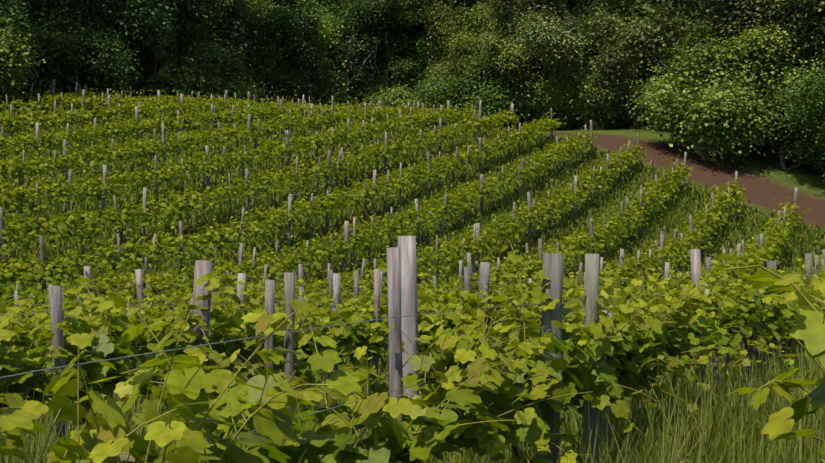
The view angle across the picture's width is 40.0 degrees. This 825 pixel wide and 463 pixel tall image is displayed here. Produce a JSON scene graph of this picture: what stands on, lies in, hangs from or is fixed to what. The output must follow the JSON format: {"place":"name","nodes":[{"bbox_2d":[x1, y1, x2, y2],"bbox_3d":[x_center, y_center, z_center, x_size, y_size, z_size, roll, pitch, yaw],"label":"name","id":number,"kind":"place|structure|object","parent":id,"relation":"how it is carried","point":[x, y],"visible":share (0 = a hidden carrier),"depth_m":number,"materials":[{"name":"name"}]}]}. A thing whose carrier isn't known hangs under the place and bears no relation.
{"place":"outdoors","nodes":[
{"label":"outdoors","id":0,"kind":"place"},
{"bbox_2d":[0,245,824,462],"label":"vine leaves","id":1,"kind":"object","parent":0,"point":[273,422],"visible":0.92,"depth_m":4.56,"materials":[{"name":"green plant"}]},
{"bbox_2d":[0,238,824,430],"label":"vine leaves","id":2,"kind":"object","parent":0,"point":[737,299],"visible":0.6,"depth_m":13.38,"materials":[{"name":"green plant"}]},
{"bbox_2d":[0,108,824,307],"bbox_3d":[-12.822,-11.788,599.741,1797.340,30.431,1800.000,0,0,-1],"label":"terrain","id":3,"kind":"structure","parent":0,"point":[763,181],"depth_m":60.95,"materials":[{"name":"green plant"}]},
{"bbox_2d":[0,0,43,45],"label":"tree","id":4,"kind":"object","parent":3,"relation":"on","point":[13,11],"visible":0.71,"depth_m":52.61,"materials":[{"name":"green plant"}]},
{"bbox_2d":[0,7,43,89],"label":"tree","id":5,"kind":"object","parent":3,"relation":"on","point":[20,22],"visible":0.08,"depth_m":57.98,"materials":[{"name":"green plant"}]},
{"bbox_2d":[0,5,52,105],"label":"tree","id":6,"kind":"object","parent":3,"relation":"on","point":[11,64],"visible":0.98,"depth_m":51.51,"materials":[{"name":"green plant"}]},
{"bbox_2d":[0,1,73,103],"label":"tree","id":7,"kind":"object","parent":3,"relation":"on","point":[36,13],"visible":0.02,"depth_m":63.53,"materials":[{"name":"green plant"}]},
{"bbox_2d":[5,11,142,113],"bbox_3d":[-18.958,-8.647,62.030,8.118,6.009,7.482,0,0,-28],"label":"tree","id":8,"kind":"object","parent":3,"relation":"on","point":[102,62],"depth_m":60.95,"materials":[{"name":"green plant"}]},
{"bbox_2d":[3,0,146,91],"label":"tree","id":9,"kind":"object","parent":3,"relation":"on","point":[75,13],"depth_m":63.86,"materials":[{"name":"green plant"}]},
{"bbox_2d":[37,75,141,115],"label":"bush","id":10,"kind":"object","parent":3,"relation":"on","point":[120,90],"depth_m":70.00,"materials":[{"name":"green plant"}]},
{"bbox_2d":[65,65,144,108],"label":"bush","id":11,"kind":"object","parent":3,"relation":"on","point":[132,82],"depth_m":72.60,"materials":[{"name":"green plant"}]},
{"bbox_2d":[68,0,178,108],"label":"tree","id":12,"kind":"object","parent":3,"relation":"on","point":[133,17],"depth_m":67.63,"materials":[{"name":"green plant"}]},
{"bbox_2d":[104,3,181,96],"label":"tree","id":13,"kind":"object","parent":3,"relation":"on","point":[147,59],"visible":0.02,"depth_m":76.58,"materials":[{"name":"green plant"}]},
{"bbox_2d":[92,0,229,115],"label":"tree","id":14,"kind":"object","parent":3,"relation":"on","point":[192,9],"depth_m":73.51,"materials":[{"name":"green plant"}]},
{"bbox_2d":[129,18,254,117],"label":"bush","id":15,"kind":"object","parent":3,"relation":"on","point":[192,82],"depth_m":74.62,"materials":[{"name":"green plant"}]},
{"bbox_2d":[154,0,272,96],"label":"tree","id":16,"kind":"object","parent":3,"relation":"on","point":[227,23],"depth_m":78.94,"materials":[{"name":"green plant"}]},
{"bbox_2d":[174,0,269,75],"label":"tree","id":17,"kind":"object","parent":3,"relation":"on","point":[243,21],"visible":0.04,"depth_m":81.94,"materials":[{"name":"green plant"}]},
{"bbox_2d":[184,39,276,120],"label":"bush","id":18,"kind":"object","parent":3,"relation":"on","point":[242,89],"depth_m":77.44,"materials":[{"name":"green plant"}]},
{"bbox_2d":[240,61,314,121],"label":"bush","id":19,"kind":"object","parent":3,"relation":"on","point":[283,84],"depth_m":82.98,"materials":[{"name":"green plant"}]},
{"bbox_2d":[210,0,346,105],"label":"tree","id":20,"kind":"object","parent":3,"relation":"on","point":[289,20],"depth_m":84.27,"materials":[{"name":"green plant"}]},
{"bbox_2d":[244,0,361,104],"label":"tree","id":21,"kind":"object","parent":3,"relation":"on","point":[327,41],"depth_m":90.61,"materials":[{"name":"green plant"}]},
{"bbox_2d":[299,56,361,107],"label":"bush","id":22,"kind":"object","parent":3,"relation":"on","point":[335,98],"visible":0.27,"depth_m":90.93,"materials":[{"name":"green plant"}]},
{"bbox_2d":[307,0,371,45],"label":"tree","id":23,"kind":"object","parent":3,"relation":"on","point":[338,5],"visible":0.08,"depth_m":98.27,"materials":[{"name":"green plant"}]},
{"bbox_2d":[344,75,376,122],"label":"tree","id":24,"kind":"object","parent":3,"relation":"on","point":[355,95],"depth_m":95.59,"materials":[{"name":"green plant"}]},
{"bbox_2d":[306,0,430,101],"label":"tree","id":25,"kind":"object","parent":3,"relation":"on","point":[341,50],"depth_m":93.62,"materials":[{"name":"green plant"}]},
{"bbox_2d":[352,76,397,123],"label":"bush","id":26,"kind":"object","parent":3,"relation":"on","point":[367,92],"visible":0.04,"depth_m":93.65,"materials":[{"name":"green plant"}]},
{"bbox_2d":[327,0,438,122],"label":"tree","id":27,"kind":"object","parent":3,"relation":"on","point":[358,14],"depth_m":92.20,"materials":[{"name":"green plant"}]},
{"bbox_2d":[337,0,447,92],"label":"tree","id":28,"kind":"object","parent":3,"relation":"on","point":[416,27],"depth_m":95.53,"materials":[{"name":"green plant"}]},
{"bbox_2d":[0,100,801,461],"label":"vine trunks","id":29,"kind":"object","parent":3,"relation":"on","point":[406,450],"visible":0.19,"depth_m":37.19,"materials":[{"name":"wood"}]},
{"bbox_2d":[0,83,821,295],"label":"vine leaves","id":30,"kind":"object","parent":3,"relation":"on","point":[271,111],"visible":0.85,"depth_m":43.67,"materials":[{"name":"green plant"}]},
{"bbox_2d":[369,67,452,126],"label":"bush","id":31,"kind":"object","parent":3,"relation":"on","point":[392,96],"visible":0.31,"depth_m":89.92,"materials":[{"name":"green plant"}]},
{"bbox_2d":[0,111,824,462],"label":"grass","id":32,"kind":"structure","parent":3,"relation":"on","point":[720,431],"depth_m":38.77,"materials":[{"name":"green plant"}]},
{"bbox_2d":[0,80,824,462],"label":"posts","id":33,"kind":"object","parent":3,"relation":"on","point":[402,282],"visible":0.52,"depth_m":14.71,"materials":[{"name":"grey wood"}]},
{"bbox_2d":[0,153,813,453],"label":"wires","id":34,"kind":"object","parent":33,"relation":"attached to","point":[291,331],"visible":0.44,"depth_m":5.15,"materials":[{"name":"grey metal"}]},
{"bbox_2d":[367,0,487,91],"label":"tree","id":35,"kind":"object","parent":3,"relation":"on","point":[403,66],"depth_m":90.86,"materials":[{"name":"green plant"}]},
{"bbox_2d":[402,67,477,125],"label":"bush","id":36,"kind":"object","parent":3,"relation":"on","point":[441,91],"depth_m":84.45,"materials":[{"name":"green plant"}]},
{"bbox_2d":[411,28,475,65],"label":"tree","id":37,"kind":"object","parent":3,"relation":"on","point":[433,46],"visible":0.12,"depth_m":89.77,"materials":[{"name":"green plant"}]},
{"bbox_2d":[413,0,495,81],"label":"tree","id":38,"kind":"object","parent":3,"relation":"on","point":[448,25],"depth_m":87.57,"materials":[{"name":"green plant"}]},
{"bbox_2d":[428,0,517,129],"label":"tree","id":39,"kind":"object","parent":3,"relation":"on","point":[474,20],"depth_m":87.73,"materials":[{"name":"green plant"}]},
{"bbox_2d":[435,0,520,128],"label":"tree","id":40,"kind":"object","parent":3,"relation":"on","point":[461,4],"depth_m":95.42,"materials":[{"name":"green plant"}]},
{"bbox_2d":[449,45,564,128],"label":"bush","id":41,"kind":"object","parent":3,"relation":"on","point":[490,88],"depth_m":81.35,"materials":[{"name":"green plant"}]},
{"bbox_2d":[466,0,571,130],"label":"tree","id":42,"kind":"object","parent":3,"relation":"on","point":[508,60],"depth_m":79.56,"materials":[{"name":"green plant"}]},
{"bbox_2d":[501,57,583,130],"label":"bush","id":43,"kind":"object","parent":3,"relation":"on","point":[531,99],"depth_m":80.14,"materials":[{"name":"green plant"}]},
{"bbox_2d":[550,0,597,127],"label":"tree","id":44,"kind":"object","parent":3,"relation":"on","point":[570,4],"depth_m":86.68,"materials":[{"name":"green plant"}]},
{"bbox_2d":[496,0,652,128],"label":"tree","id":45,"kind":"object","parent":3,"relation":"on","point":[540,14],"depth_m":74.18,"materials":[{"name":"green plant"}]},
{"bbox_2d":[521,25,648,128],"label":"tree","id":46,"kind":"object","parent":3,"relation":"on","point":[566,83],"depth_m":76.37,"materials":[{"name":"green plant"}]},
{"bbox_2d":[546,66,648,129],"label":"bush","id":47,"kind":"object","parent":3,"relation":"on","point":[570,113],"visible":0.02,"depth_m":79.14,"materials":[{"name":"green plant"}]},
{"bbox_2d":[573,0,659,127],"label":"tree","id":48,"kind":"object","parent":3,"relation":"on","point":[597,5],"depth_m":79.72,"materials":[{"name":"green plant"}]},
{"bbox_2d":[550,0,695,126],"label":"tree","id":49,"kind":"object","parent":3,"relation":"on","point":[636,10],"depth_m":77.17,"materials":[{"name":"green plant"}]},
{"bbox_2d":[587,0,708,121],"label":"tree","id":50,"kind":"object","parent":3,"relation":"on","point":[628,1],"depth_m":80.57,"materials":[{"name":"green plant"}]},
{"bbox_2d":[618,34,702,131],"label":"tree","id":51,"kind":"object","parent":3,"relation":"on","point":[647,83],"visible":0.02,"depth_m":72.35,"materials":[{"name":"green plant"}]},
{"bbox_2d":[637,0,707,90],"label":"tree","id":52,"kind":"object","parent":3,"relation":"on","point":[654,61],"depth_m":77.16,"materials":[{"name":"green plant"}]},
{"bbox_2d":[654,0,706,51],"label":"tree","id":53,"kind":"object","parent":3,"relation":"on","point":[684,18],"depth_m":75.08,"materials":[{"name":"green plant"}]},
{"bbox_2d":[608,22,784,168],"bbox_3d":[17.135,-7.541,64.281,9.370,8.429,10.773,0,0,-27],"label":"tree","id":54,"kind":"object","parent":3,"relation":"on","point":[705,95],"depth_m":63.24,"materials":[{"name":"green plant"}]},
{"bbox_2d":[597,0,824,73],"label":"tree","id":55,"kind":"object","parent":3,"relation":"on","point":[650,34],"depth_m":69.00,"materials":[{"name":"green plant"}]},
{"bbox_2d":[656,26,824,146],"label":"tree","id":56,"kind":"object","parent":3,"relation":"on","point":[688,53],"depth_m":66.33,"materials":[{"name":"green plant"}]},
{"bbox_2d":[679,0,822,152],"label":"tree","id":57,"kind":"object","parent":3,"relation":"on","point":[765,50],"depth_m":64.42,"materials":[{"name":"green plant"}]},
{"bbox_2d":[738,0,824,159],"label":"tree","id":58,"kind":"object","parent":3,"relation":"on","point":[819,54],"depth_m":64.79,"materials":[{"name":"green plant"}]},
{"bbox_2d":[745,82,824,172],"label":"tree","id":59,"kind":"object","parent":3,"relation":"on","point":[806,146],"depth_m":62.95,"materials":[{"name":"green plant"}]},
{"bbox_2d":[764,35,824,146],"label":"tree","id":60,"kind":"object","parent":3,"relation":"on","point":[814,89],"depth_m":59.63,"materials":[{"name":"green plant"}]},
{"bbox_2d":[790,5,824,61],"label":"tree","id":61,"kind":"object","parent":3,"relation":"on","point":[815,27],"visible":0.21,"depth_m":64.92,"materials":[{"name":"green plant"}]},
{"bbox_2d":[799,21,824,73],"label":"tree","id":62,"kind":"object","parent":3,"relation":"on","point":[823,56],"visible":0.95,"depth_m":58.83,"materials":[{"name":"green plant"}]},
{"bbox_2d":[812,127,824,176],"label":"tree","id":63,"kind":"object","parent":3,"relation":"on","point":[817,163],"visible":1,"depth_m":57.25,"materials":[{"name":"green plant"}]},
{"bbox_2d":[0,242,824,462],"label":"vine shoots","id":64,"kind":"object","parent":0,"point":[325,394],"visible":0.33,"depth_m":4.60,"materials":[{"name":"green plant"}]},
{"bbox_2d":[590,0,646,115],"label":"tree","id":65,"kind":"object","parent":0,"point":[643,110],"depth_m":95.55,"materials":[{"name":"green plant"}]}
]}

